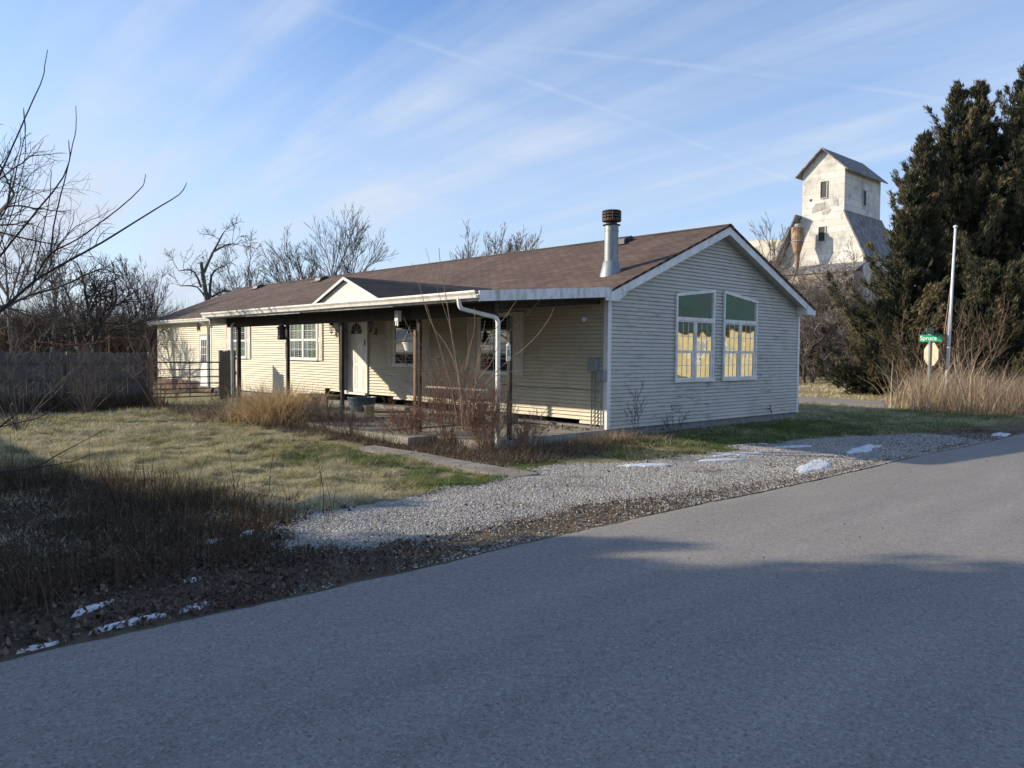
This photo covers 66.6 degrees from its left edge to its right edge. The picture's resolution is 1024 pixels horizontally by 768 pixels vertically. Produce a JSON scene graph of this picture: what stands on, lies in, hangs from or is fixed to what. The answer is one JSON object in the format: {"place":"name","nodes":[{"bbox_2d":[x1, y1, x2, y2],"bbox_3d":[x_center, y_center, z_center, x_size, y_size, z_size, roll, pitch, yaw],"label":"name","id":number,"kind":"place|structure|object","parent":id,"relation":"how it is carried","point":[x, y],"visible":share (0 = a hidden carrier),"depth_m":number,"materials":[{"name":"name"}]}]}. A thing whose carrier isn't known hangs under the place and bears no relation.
{"place":"outdoors","nodes":[
{"label":"outdoors","id":0,"kind":"place"},
{"bbox_2d":[35,339,109,352],"bbox_3d":[-13.543,-0.413,24.038,2.294,1.968,0.026,0,2,0],"label":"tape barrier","id":1,"kind":"object","parent":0,"point":[73,344],"visible":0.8,"depth_m":24.00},
{"bbox_2d":[0,397,278,448],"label":"back lawn grass","id":2,"kind":"structure","parent":0,"point":[124,431],"depth_m":16.12,"materials":[{"name":"plant"}]},
{"bbox_2d":[163,213,259,300],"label":"bare tree","id":3,"kind":"object","parent":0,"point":[206,293],"visible":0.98,"depth_m":51.95,"materials":[{"name":"brown plant"}]},
{"bbox_2d":[354,445,539,477],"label":"concrete path","id":4,"kind":"structure","parent":0,"point":[471,466],"depth_m":11.13,"materials":[{"name":"concrete"}]},
{"bbox_2d":[0,433,1023,767],"bbox_3d":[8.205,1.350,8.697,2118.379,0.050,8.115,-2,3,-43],"label":"road","id":5,"kind":"structure","parent":0,"point":[788,627],"depth_m":4.14,"materials":[{"name":"asphalt"}]},
{"bbox_2d":[339,460,1014,740],"bbox_3d":[5.205,1.311,8.267,15.554,0.042,4.401,-2,3,-43],"label":"road debris","id":6,"kind":"object","parent":5,"relation":"on","point":[689,558],"visible":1,"depth_m":6.17,"materials":[{"name":"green plant"}]},
{"bbox_2d":[0,377,1023,661],"bbox_3d":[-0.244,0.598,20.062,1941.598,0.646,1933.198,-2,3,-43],"label":"ground","id":7,"kind":"structure","parent":0,"point":[88,637],"depth_m":7.69,"materials":[{"name":"plant"}]},
{"bbox_2d":[0,207,51,356],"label":"bare tree","id":8,"kind":"object","parent":7,"relation":"on","point":[16,277],"visible":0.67,"depth_m":34.18,"materials":[{"name":"plant"}]},
{"bbox_2d":[15,640,65,654],"bbox_3d":[-2.572,1.438,4.271,0.042,0.042,0.291,3,3,42],"label":"snow patch","id":9,"kind":"object","parent":7,"relation":"on","point":[34,647],"visible":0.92,"depth_m":4.24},
{"bbox_2d":[0,295,91,429],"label":"bare shrub","id":10,"kind":"object","parent":7,"relation":"on","point":[16,426],"visible":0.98,"depth_m":15.34,"materials":[{"name":"plant"}]},
{"bbox_2d":[15,230,105,350],"bbox_3d":[-21.536,-3.531,36.786,3.995,7.346,2.702,1,3,21],"label":"bare tree","id":11,"kind":"object","parent":7,"relation":"on","point":[55,293],"visible":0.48,"depth_m":36.37,"materials":[{"name":"plant"}]},
{"bbox_2d":[0,366,122,472],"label":"fallen branch","id":12,"kind":"object","parent":7,"relation":"on","point":[34,467],"visible":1,"depth_m":6.74,"materials":[{"name":"wood"}]},
{"bbox_2d":[0,123,128,366],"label":"bare tree","id":13,"kind":"object","parent":7,"relation":"on","point":[33,292],"visible":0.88,"depth_m":18.86,"materials":[{"name":"brown plant"}]},
{"bbox_2d":[20,243,120,351],"bbox_3d":[-21.372,-3.484,37.817,4.766,7.174,3.305,-1,3,-24],"label":"bare tree","id":14,"kind":"object","parent":7,"relation":"on","point":[73,314],"visible":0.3,"depth_m":37.80,"materials":[{"name":"plant"}]},
{"bbox_2d":[0,351,152,406],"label":"wooden fence","id":15,"kind":"object","parent":7,"relation":"on","point":[132,383],"visible":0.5,"depth_m":21.55,"materials":[{"name":"grey wood"}]},
{"bbox_2d":[11,330,151,414],"bbox_3d":[-10.206,-0.277,18.592,2.786,2.092,2.144,0,2,-4],"label":"bare shrub","id":16,"kind":"object","parent":7,"relation":"on","point":[92,374],"visible":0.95,"depth_m":18.89,"materials":[{"name":"plant"}]},
{"bbox_2d":[0,388,170,414],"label":"dry grass","id":17,"kind":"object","parent":7,"relation":"on","point":[118,402],"visible":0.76,"depth_m":20.35,"materials":[{"name":"plant"}]},
{"bbox_2d":[7,255,168,353],"bbox_3d":[-16.979,-2.491,31.685,6.274,5.810,4.708,-2,3,-43],"label":"bare tree","id":18,"kind":"object","parent":7,"relation":"on","point":[101,311],"visible":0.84,"depth_m":31.73,"materials":[{"name":"brown plant"}]},
{"bbox_2d":[71,599,113,617],"bbox_3d":[-2.640,1.411,4.904,0.085,0.042,0.398,1,2,17],"label":"snow patch","id":19,"kind":"object","parent":7,"relation":"on","point":[90,608],"visible":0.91,"depth_m":4.86,"materials":[{"name":"snow"}]},
{"bbox_2d":[0,49,186,312],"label":"bare sapling","id":20,"kind":"object","parent":7,"relation":"on","point":[15,297],"visible":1,"depth_m":5.61,"materials":[{"name":"brown plant"}]},
{"bbox_2d":[0,291,199,379],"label":"thicket","id":21,"kind":"object","parent":7,"relation":"on","point":[122,348],"visible":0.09,"depth_m":42.04,"materials":[{"name":"plant"}]},
{"bbox_2d":[89,613,165,634],"bbox_3d":[-2.280,1.424,4.635,0.083,0.044,0.508,2,3,39],"label":"snow patch","id":22,"kind":"object","parent":7,"relation":"on","point":[121,625],"visible":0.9,"depth_m":4.61,"materials":[{"name":"snow"}]},
{"bbox_2d":[95,325,179,410],"bbox_3d":[-9.400,-0.421,19.854,1.956,2.297,2.693,0,2,-11],"label":"bare shrub","id":23,"kind":"object","parent":7,"relation":"on","point":[157,394],"visible":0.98,"depth_m":19.64,"materials":[{"name":"plant"}]},
{"bbox_2d":[102,253,179,383],"bbox_3d":[-17.209,-2.989,35.783,3.045,6.401,3.760,2,3,25],"label":"bare tree","id":24,"kind":"object","parent":7,"relation":"on","point":[137,279],"visible":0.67,"depth_m":36.01,"materials":[{"name":"plant"}]},
{"bbox_2d":[0,413,334,557],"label":"tall weeds","id":25,"kind":"object","parent":7,"relation":"on","point":[35,474],"visible":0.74,"depth_m":7.62,"materials":[{"name":"plant"}]},
{"bbox_2d":[163,366,193,407],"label":"bare shrub","id":26,"kind":"object","parent":7,"relation":"on","point":[175,393],"visible":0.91,"depth_m":20.46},
{"bbox_2d":[179,601,210,612],"bbox_3d":[-1.997,1.415,4.932,0.099,0.040,0.275,2,3,31],"label":"snow patch","id":27,"kind":"object","parent":7,"relation":"on","point":[186,610],"visible":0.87,"depth_m":4.90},
{"bbox_2d":[151,400,240,425],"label":"golden grass","id":28,"kind":"structure","parent":7,"relation":"on","point":[193,415],"depth_m":17.82,"materials":[{"name":"plant"}]},
{"bbox_2d":[0,448,436,625],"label":"weeds","id":29,"kind":"object","parent":7,"relation":"on","point":[141,499],"visible":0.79,"depth_m":6.66,"materials":[{"name":"plant"}]},
{"bbox_2d":[201,380,241,409],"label":"bare shrub","id":30,"kind":"object","parent":7,"relation":"on","point":[220,397],"visible":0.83,"depth_m":18.77,"materials":[{"name":"plant"}]},
{"bbox_2d":[218,350,236,399],"bbox_3d":[-9.135,-0.287,25.066,0.580,1.603,0.143,-2,3,-43],"label":"fence panel","id":31,"kind":"object","parent":7,"relation":"on","point":[224,358],"visible":0.69,"depth_m":25.07,"materials":[{"name":"grey wood"}]},
{"bbox_2d":[153,362,219,397],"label":"tube gate","id":32,"kind":"structure","parent":31,"relation":"attached to","point":[189,383],"depth_m":24.22,"materials":[{"name":"black metal"}]},
{"bbox_2d":[209,230,284,296],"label":"bare tree","id":33,"kind":"object","parent":7,"relation":"on","point":[249,283],"visible":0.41,"depth_m":55.39,"materials":[{"name":"plant"}]},
{"bbox_2d":[0,470,509,654],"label":"leaf litter","id":34,"kind":"object","parent":7,"relation":"on","point":[17,636],"visible":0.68,"depth_m":5.55,"materials":[{"name":"plant"}]},
{"bbox_2d":[0,423,547,576],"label":"front lawn grass","id":35,"kind":"structure","parent":7,"relation":"on","point":[342,453],"depth_m":10.69,"materials":[{"name":"plant"}]},
{"bbox_2d":[200,373,352,426],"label":"golden grass","id":36,"kind":"structure","parent":7,"relation":"on","point":[265,405],"depth_m":16.32,"materials":[{"name":"plant"}]},
{"bbox_2d":[285,390,355,430],"bbox_3d":[-3.694,0.530,15.310,1.074,0.826,1.260,-2,3,-43],"label":"bare shrub","id":37,"kind":"object","parent":7,"relation":"on","point":[326,410],"visible":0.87,"depth_m":15.28,"materials":[{"name":"plant"}]},
{"bbox_2d":[254,204,395,283],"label":"bare tree","id":38,"kind":"object","parent":7,"relation":"on","point":[314,262],"visible":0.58,"depth_m":59.04,"materials":[{"name":"brown plant"}]},
{"bbox_2d":[320,396,374,435],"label":"bare shrub","id":39,"kind":"object","parent":7,"relation":"on","point":[351,415],"visible":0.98,"depth_m":14.42,"materials":[{"name":"plant"}]},
{"bbox_2d":[163,400,631,466],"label":"bed weeds","id":40,"kind":"object","parent":7,"relation":"on","point":[471,452],"visible":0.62,"depth_m":12.98,"materials":[{"name":"brown plant"}]},
{"bbox_2d":[369,389,438,434],"bbox_3d":[-1.820,0.575,13.833,1.136,0.949,1.488,2,3,30],"label":"bare shrub","id":41,"kind":"object","parent":7,"relation":"on","point":[411,417],"visible":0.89,"depth_m":13.76,"materials":[{"name":"plant"}]},
{"bbox_2d":[274,423,659,466],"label":"bed leaves","id":42,"kind":"object","parent":7,"relation":"on","point":[551,459],"visible":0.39,"depth_m":12.73,"materials":[{"name":"brown plant"}]},
{"bbox_2d":[378,250,570,445],"bbox_3d":[-0.597,-0.484,12.615,3.203,3.158,2.401,1,2,16],"label":"bare shrub","id":43,"kind":"object","parent":7,"relation":"on","point":[440,401],"visible":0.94,"depth_m":13.02,"materials":[{"name":"plant"}]},
{"bbox_2d":[147,209,815,449],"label":"house","id":44,"kind":"structure","parent":7,"relation":"on","point":[700,326],"depth_m":17.18,"materials":[{"name":"beige"}]},
{"bbox_2d":[200,336,206,385],"bbox_3d":[-11.541,-0.856,29.229,0.030,1.860,0.720,-2,3,-43],"label":"door","id":45,"kind":"structure","parent":44,"relation":"in","point":[203,339],"depth_m":29.24,"materials":[{"name":"white paint"}]},
{"bbox_2d":[229,327,245,358],"bbox_3d":[-9.510,-1.500,27.035,0.059,1.230,1.400,-2,3,-43],"label":"window","id":46,"kind":"structure","parent":44,"relation":"in","point":[243,329],"depth_m":26.85,"materials":[{"name":"white plastic"}]},
{"bbox_2d":[277,320,286,339],"bbox_3d":[-5.296,-1.244,17.927,0.260,0.461,0.247,-2,3,-43],"label":"bird feeder","id":47,"kind":"object","parent":44,"relation":"hanging from","point":[281,328],"visible":1,"depth_m":17.86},
{"bbox_2d":[290,324,317,360],"bbox_3d":[-6.322,-1.333,23.579,0.059,1.230,1.810,-2,3,-43],"label":"window","id":48,"kind":"structure","parent":44,"relation":"in","point":[300,331],"depth_m":23.55,"materials":[{"name":"white plastic"}]},
{"bbox_2d":[301,393,345,407],"bbox_3d":[-4.943,0.455,20.213,0.560,0.360,1.500,-2,3,-43],"label":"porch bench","id":49,"kind":"object","parent":44,"relation":"on","point":[331,395],"visible":0.2,"depth_m":19.82,"materials":[{"name":"brown wood"}]},
{"bbox_2d":[339,323,347,390],"bbox_3d":[-4.683,-0.810,21.634,0.263,1.980,0.025,-2,3,-43],"label":"storm door","id":50,"kind":"structure","parent":44,"relation":"in","point":[345,324],"depth_m":21.67,"materials":[{"name":"metal"}]},
{"bbox_2d":[346,322,364,391],"bbox_3d":[-4.284,-0.800,21.353,0.099,2.030,0.950,-2,3,-43],"label":"door","id":51,"kind":"structure","parent":44,"relation":"in","point":[356,330],"depth_m":21.37,"materials":[{"name":"white paint"}]},
{"bbox_2d":[347,396,376,411],"bbox_3d":[-3.678,0.496,19.136,0.724,0.360,0.724,-2,3,-43],"label":"storage tub","id":52,"kind":"object","parent":44,"relation":"on","point":[367,399],"visible":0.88,"depth_m":18.88,"materials":[{"name":"blue plastic"}]},
{"bbox_2d":[363,405,373,417],"bbox_3d":[-3.186,0.606,17.349,0.260,0.270,0.253,-2,3,-43],"label":"planter","id":53,"kind":"object","parent":44,"relation":"on","point":[371,407],"visible":0.69,"depth_m":17.26,"materials":[{"name":"yellow plastic"}]},
{"bbox_2d":[392,320,416,366],"bbox_3d":[-2.677,-1.072,19.629,0.059,1.290,1.130,-2,3,-43],"label":"window","id":54,"kind":"structure","parent":44,"relation":"in","point":[413,323],"depth_m":19.78,"materials":[{"name":"glass"}]},
{"bbox_2d":[402,320,412,350],"bbox_3d":[-1.917,-1.019,14.587,0.280,0.795,0.276,-2,3,-43],"label":"hanging pot","id":55,"kind":"object","parent":44,"relation":"hanging from","point":[408,346],"visible":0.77,"depth_m":14.51,"materials":[{"name":"white plastic"}]},
{"bbox_2d":[344,413,600,435],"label":"porch leaves","id":56,"kind":"object","parent":44,"relation":"on","point":[501,423],"visible":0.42,"depth_m":15.21,"materials":[{"name":"brown plant"}]},
{"bbox_2d":[477,312,510,374],"bbox_3d":[-0.408,-0.883,17.171,0.059,1.350,1.110,-2,3,-43],"label":"window","id":57,"kind":"structure","parent":44,"relation":"in","point":[480,324],"depth_m":17.27,"materials":[{"name":"white glass"}]},
{"bbox_2d":[485,414,517,423],"bbox_3d":[-0.224,0.709,16.411,0.340,0.200,0.740,-2,3,-43],"label":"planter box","id":58,"kind":"object","parent":44,"relation":"on","point":[513,416],"visible":0.16,"depth_m":16.17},
{"bbox_2d":[673,289,715,382],"bbox_3d":[3.929,-1.054,16.695,1.470,2.020,0.056,-2,3,-43],"label":"window","id":59,"kind":"structure","parent":44,"relation":"in","point":[694,349],"depth_m":16.68,"materials":[{"name":"white paint"}]},
{"bbox_2d":[721,290,757,380],"bbox_3d":[5.245,-1.093,17.907,1.470,2.020,0.056,-2,3,-43],"label":"window","id":60,"kind":"structure","parent":44,"relation":"in","point":[740,313],"depth_m":17.87,"materials":[{"name":"white paint"}]},
{"bbox_2d":[443,376,519,453],"bbox_3d":[-0.399,0.497,12.407,1.386,1.295,1.763,0,2,-11],"label":"bare shrub","id":61,"kind":"object","parent":7,"relation":"on","point":[492,413],"visible":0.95,"depth_m":12.35,"materials":[{"name":"plant"}]},
{"bbox_2d":[449,218,543,259],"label":"bare tree","id":62,"kind":"object","parent":7,"relation":"on","point":[510,246],"visible":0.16,"depth_m":48.94,"materials":[{"name":"plant"}]},
{"bbox_2d":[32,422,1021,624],"bbox_3d":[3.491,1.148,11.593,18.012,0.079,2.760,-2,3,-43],"label":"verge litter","id":63,"kind":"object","parent":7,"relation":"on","point":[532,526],"visible":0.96,"depth_m":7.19,"materials":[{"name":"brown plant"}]},
{"bbox_2d":[503,406,552,453],"bbox_3d":[0.214,0.732,12.526,0.770,0.827,1.031,0,2,-10],"label":"bare shrub","id":64,"kind":"object","parent":7,"relation":"on","point":[525,433],"visible":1,"depth_m":12.40,"materials":[{"name":"plant"}]},
{"bbox_2d":[196,415,1019,530],"bbox_3d":[2.811,0.963,15.645,15.531,0.153,9.481,-2,3,-43],"label":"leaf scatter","id":65,"kind":"object","parent":7,"relation":"on","point":[612,502],"visible":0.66,"depth_m":13.17,"materials":[{"name":"plant"}]},
{"bbox_2d":[569,424,651,444],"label":"dry tuft","id":66,"kind":"object","parent":7,"relation":"on","point":[619,436],"visible":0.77,"depth_m":14.19,"materials":[{"name":"beige plant"}]},
{"bbox_2d":[284,434,966,549],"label":"gravel drive","id":67,"kind":"structure","parent":7,"relation":"on","point":[462,496],"depth_m":8.81,"materials":[{"name":"gravel"}]},
{"bbox_2d":[252,432,1004,598],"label":"gravel stones","id":68,"kind":"object","parent":67,"relation":"on","point":[891,450],"visible":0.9,"depth_m":9.31,"materials":[{"name":"gravel"}]},
{"bbox_2d":[616,463,670,466],"bbox_3d":[1.934,1.171,11.204,1.002,0.048,0.317,0,2,-15],"label":"snow patch","id":69,"kind":"object","parent":67,"relation":"on","point":[645,464],"visible":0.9,"depth_m":11.15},
{"bbox_2d":[694,458,745,461],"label":"snow patch","id":70,"kind":"object","parent":67,"relation":"on","point":[721,459],"visible":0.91,"depth_m":11.76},
{"bbox_2d":[711,452,760,456],"bbox_3d":[3.595,1.126,12.441,1.242,0.048,0.242,0,3,-21],"label":"snow patch","id":71,"kind":"object","parent":67,"relation":"on","point":[743,453],"visible":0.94,"depth_m":12.40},
{"bbox_2d":[796,458,830,473],"bbox_3d":[4.486,1.194,11.441,0.424,0.048,2.314,2,3,34],"label":"snow patch","id":72,"kind":"object","parent":67,"relation":"on","point":[805,468],"visible":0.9,"depth_m":11.28,"materials":[{"name":"snow"}]},
{"bbox_2d":[846,444,881,453],"bbox_3d":[5.987,1.104,13.260,0.379,0.049,1.727,2,3,35],"label":"snow patch","id":73,"kind":"object","parent":67,"relation":"on","point":[867,447],"visible":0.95,"depth_m":13.15,"materials":[{"name":"snow"}]},
{"bbox_2d":[623,379,646,436],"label":"bare shrub","id":74,"kind":"object","parent":7,"relation":"on","point":[635,409],"visible":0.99,"depth_m":14.83,"materials":[{"name":"brown plant"}]},
{"bbox_2d":[608,429,683,443],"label":"dry tuft","id":75,"kind":"object","parent":7,"relation":"on","point":[664,435],"visible":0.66,"depth_m":14.68,"materials":[{"name":"beige plant"}]},
{"bbox_2d":[660,405,688,432],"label":"bare shrub","id":76,"kind":"object","parent":7,"relation":"on","point":[683,418],"visible":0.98,"depth_m":15.89,"materials":[{"name":"brown plant"}]},
{"bbox_2d":[726,443,767,446],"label":"snow patch","id":77,"kind":"object","parent":7,"relation":"on","point":[747,444],"visible":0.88,"depth_m":13.75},
{"bbox_2d":[749,240,781,267],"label":"barn","id":78,"kind":"structure","parent":7,"relation":"on","point":[764,245],"depth_m":91.28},
{"bbox_2d":[529,407,1023,460],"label":"side yard grass","id":79,"kind":"structure","parent":7,"relation":"on","point":[908,418],"depth_m":16.74,"materials":[{"name":"plant"}]},
{"bbox_2d":[748,213,806,284],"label":"bare tree","id":80,"kind":"object","parent":7,"relation":"on","point":[776,265],"visible":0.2,"depth_m":56.26,"materials":[{"name":"plant"}]},
{"bbox_2d":[770,445,811,448],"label":"snow patch","id":81,"kind":"object","parent":7,"relation":"on","point":[795,446],"visible":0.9,"depth_m":13.49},
{"bbox_2d":[799,297,858,383],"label":"bare tree","id":82,"kind":"object","parent":7,"relation":"on","point":[812,332],"visible":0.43,"depth_m":43.37,"materials":[{"name":"plant"}]},
{"bbox_2d":[799,343,859,376],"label":"thicket","id":83,"kind":"object","parent":7,"relation":"on","point":[820,375],"visible":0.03,"depth_m":56.37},
{"bbox_2d":[783,237,876,380],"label":"bare tree","id":84,"kind":"object","parent":7,"relation":"on","point":[823,282],"visible":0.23,"depth_m":50.48,"materials":[{"name":"plant"}]},
{"bbox_2d":[774,147,895,351],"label":"grain elevator","id":85,"kind":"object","parent":7,"relation":"on","point":[840,200],"visible":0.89,"depth_m":83.40,"materials":[{"name":"concrete"}]},
{"bbox_2d":[791,224,803,268],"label":"dust collector","id":86,"kind":"object","parent":85,"relation":"attached to","point":[798,236],"visible":0.83,"depth_m":83.19,"materials":[{"name":"metal"}]},
{"bbox_2d":[818,226,825,241],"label":"window","id":87,"kind":"structure","parent":85,"relation":"in","point":[821,229],"depth_m":83.47,"materials":[{"name":"black"}]},
{"bbox_2d":[820,180,827,198],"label":"window","id":88,"kind":"structure","parent":85,"relation":"in","point":[823,184],"depth_m":83.29,"materials":[{"name":"white"}]},
{"bbox_2d":[862,189,866,206],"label":"window","id":89,"kind":"structure","parent":85,"relation":"in","point":[864,194],"depth_m":84.91,"materials":[{"name":"black"}]},
{"bbox_2d":[795,275,881,374],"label":"bare tree","id":90,"kind":"object","parent":7,"relation":"on","point":[817,300],"visible":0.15,"depth_m":47.00,"materials":[{"name":"brown plant"}]},
{"bbox_2d":[813,298,913,394],"bbox_3d":[14.896,-1.548,31.790,4.761,4.593,3.797,-2,3,-43],"label":"cedar tree","id":91,"kind":"object","parent":7,"relation":"on","point":[847,372],"visible":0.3,"depth_m":31.54,"materials":[{"name":"green plant"}]},
{"bbox_2d":[839,166,982,395],"bbox_3d":[15.123,-3.867,30.354,4.537,9.211,5.202,1,2,8],"label":"cedar tree","id":92,"kind":"object","parent":7,"relation":"on","point":[903,273],"visible":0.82,"depth_m":30.02,"materials":[{"name":"green plant"}]},
{"bbox_2d":[871,302,951,389],"bbox_3d":[14.426,-1.197,27.961,2.455,3.675,2.241,2,3,37],"label":"bare shrub","id":93,"kind":"object","parent":7,"relation":"on","point":[901,360],"visible":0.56,"depth_m":28.05,"materials":[{"name":"plant"}]},
{"bbox_2d":[824,129,1006,389],"bbox_3d":[16.484,-4.750,31.111,5.824,10.934,6.163,-2,3,-43],"label":"cedar tree","id":94,"kind":"object","parent":7,"relation":"on","point":[924,150],"visible":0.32,"depth_m":30.69,"materials":[{"name":"green plant"}]},
{"bbox_2d":[827,78,1023,316],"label":"cedar tree","id":95,"kind":"object","parent":7,"relation":"on","point":[981,90],"visible":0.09,"depth_m":32.84,"materials":[{"name":"green plant"}]},
{"bbox_2d":[829,78,1023,374],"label":"cedar tree","id":96,"kind":"object","parent":7,"relation":"on","point":[961,149],"visible":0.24,"depth_m":31.93,"materials":[{"name":"green plant"}]},
{"bbox_2d":[920,328,941,400],"bbox_3d":[12.894,-0.420,24.093,0.461,2.600,0.696,1,2,2],"label":"street sign","id":97,"kind":"object","parent":7,"relation":"on","point":[930,347],"visible":1,"depth_m":24.04,"materials":[{"name":"metal"}]},
{"bbox_2d":[855,346,1021,412],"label":"reed plumes","id":98,"kind":"object","parent":7,"relation":"on","point":[938,384],"visible":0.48,"depth_m":23.61,"materials":[{"name":"beige plant"}]},
{"bbox_2d":[869,357,1023,415],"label":"reed grass","id":99,"kind":"structure","parent":7,"relation":"on","point":[1015,399],"depth_m":22.27,"materials":[{"name":"plant"}]},
{"bbox_2d":[876,230,1023,389],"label":"cedar tree","id":100,"kind":"object","parent":7,"relation":"on","point":[992,284],"visible":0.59,"depth_m":27.82,"materials":[{"name":"green plant"}]},
{"bbox_2d":[928,299,1022,382],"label":"bare shrub","id":101,"kind":"object","parent":7,"relation":"on","point":[957,344],"visible":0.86,"depth_m":25.70,"materials":[{"name":"plant"}]},
{"bbox_2d":[943,61,1023,367],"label":"cedar tree","id":102,"kind":"object","parent":7,"relation":"on","point":[1014,140],"visible":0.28,"depth_m":31.36,"materials":[{"name":"green plant"}]},
{"bbox_2d":[992,432,1009,436],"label":"snow patch","id":103,"kind":"object","parent":7,"relation":"on","point":[999,434],"visible":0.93,"depth_m":15.98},
{"bbox_2d":[0,0,1023,325],"label":"sky","id":104,"kind":"structure","parent":0,"point":[427,117],"materials":[{"name":"blue"}]},
{"bbox_2d":[795,400,884,416],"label":"corner grass","id":105,"kind":"structure","parent":0,"point":[837,407],"depth_m":23.34,"materials":[{"name":"plant"}]},
{"bbox_2d":[799,375,901,400],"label":"field grass","id":106,"kind":"structure","parent":0,"point":[823,384],"depth_m":34.02,"materials":[{"name":"plant"}]},
{"bbox_2d":[798,397,1023,414],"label":"side road","id":107,"kind":"structure","parent":0,"point":[853,402],"depth_m":27.01,"materials":[{"name":"asphalt"}]},
{"bbox_2d":[940,225,957,391],"bbox_3d":[13.345,-2.046,23.883,0.851,5.684,0.176,-2,3,-43],"label":"flagpole","id":108,"kind":"object","parent":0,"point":[949,320],"visible":0.87,"depth_m":23.94,"materials":[{"name":"metal"}]}
]}

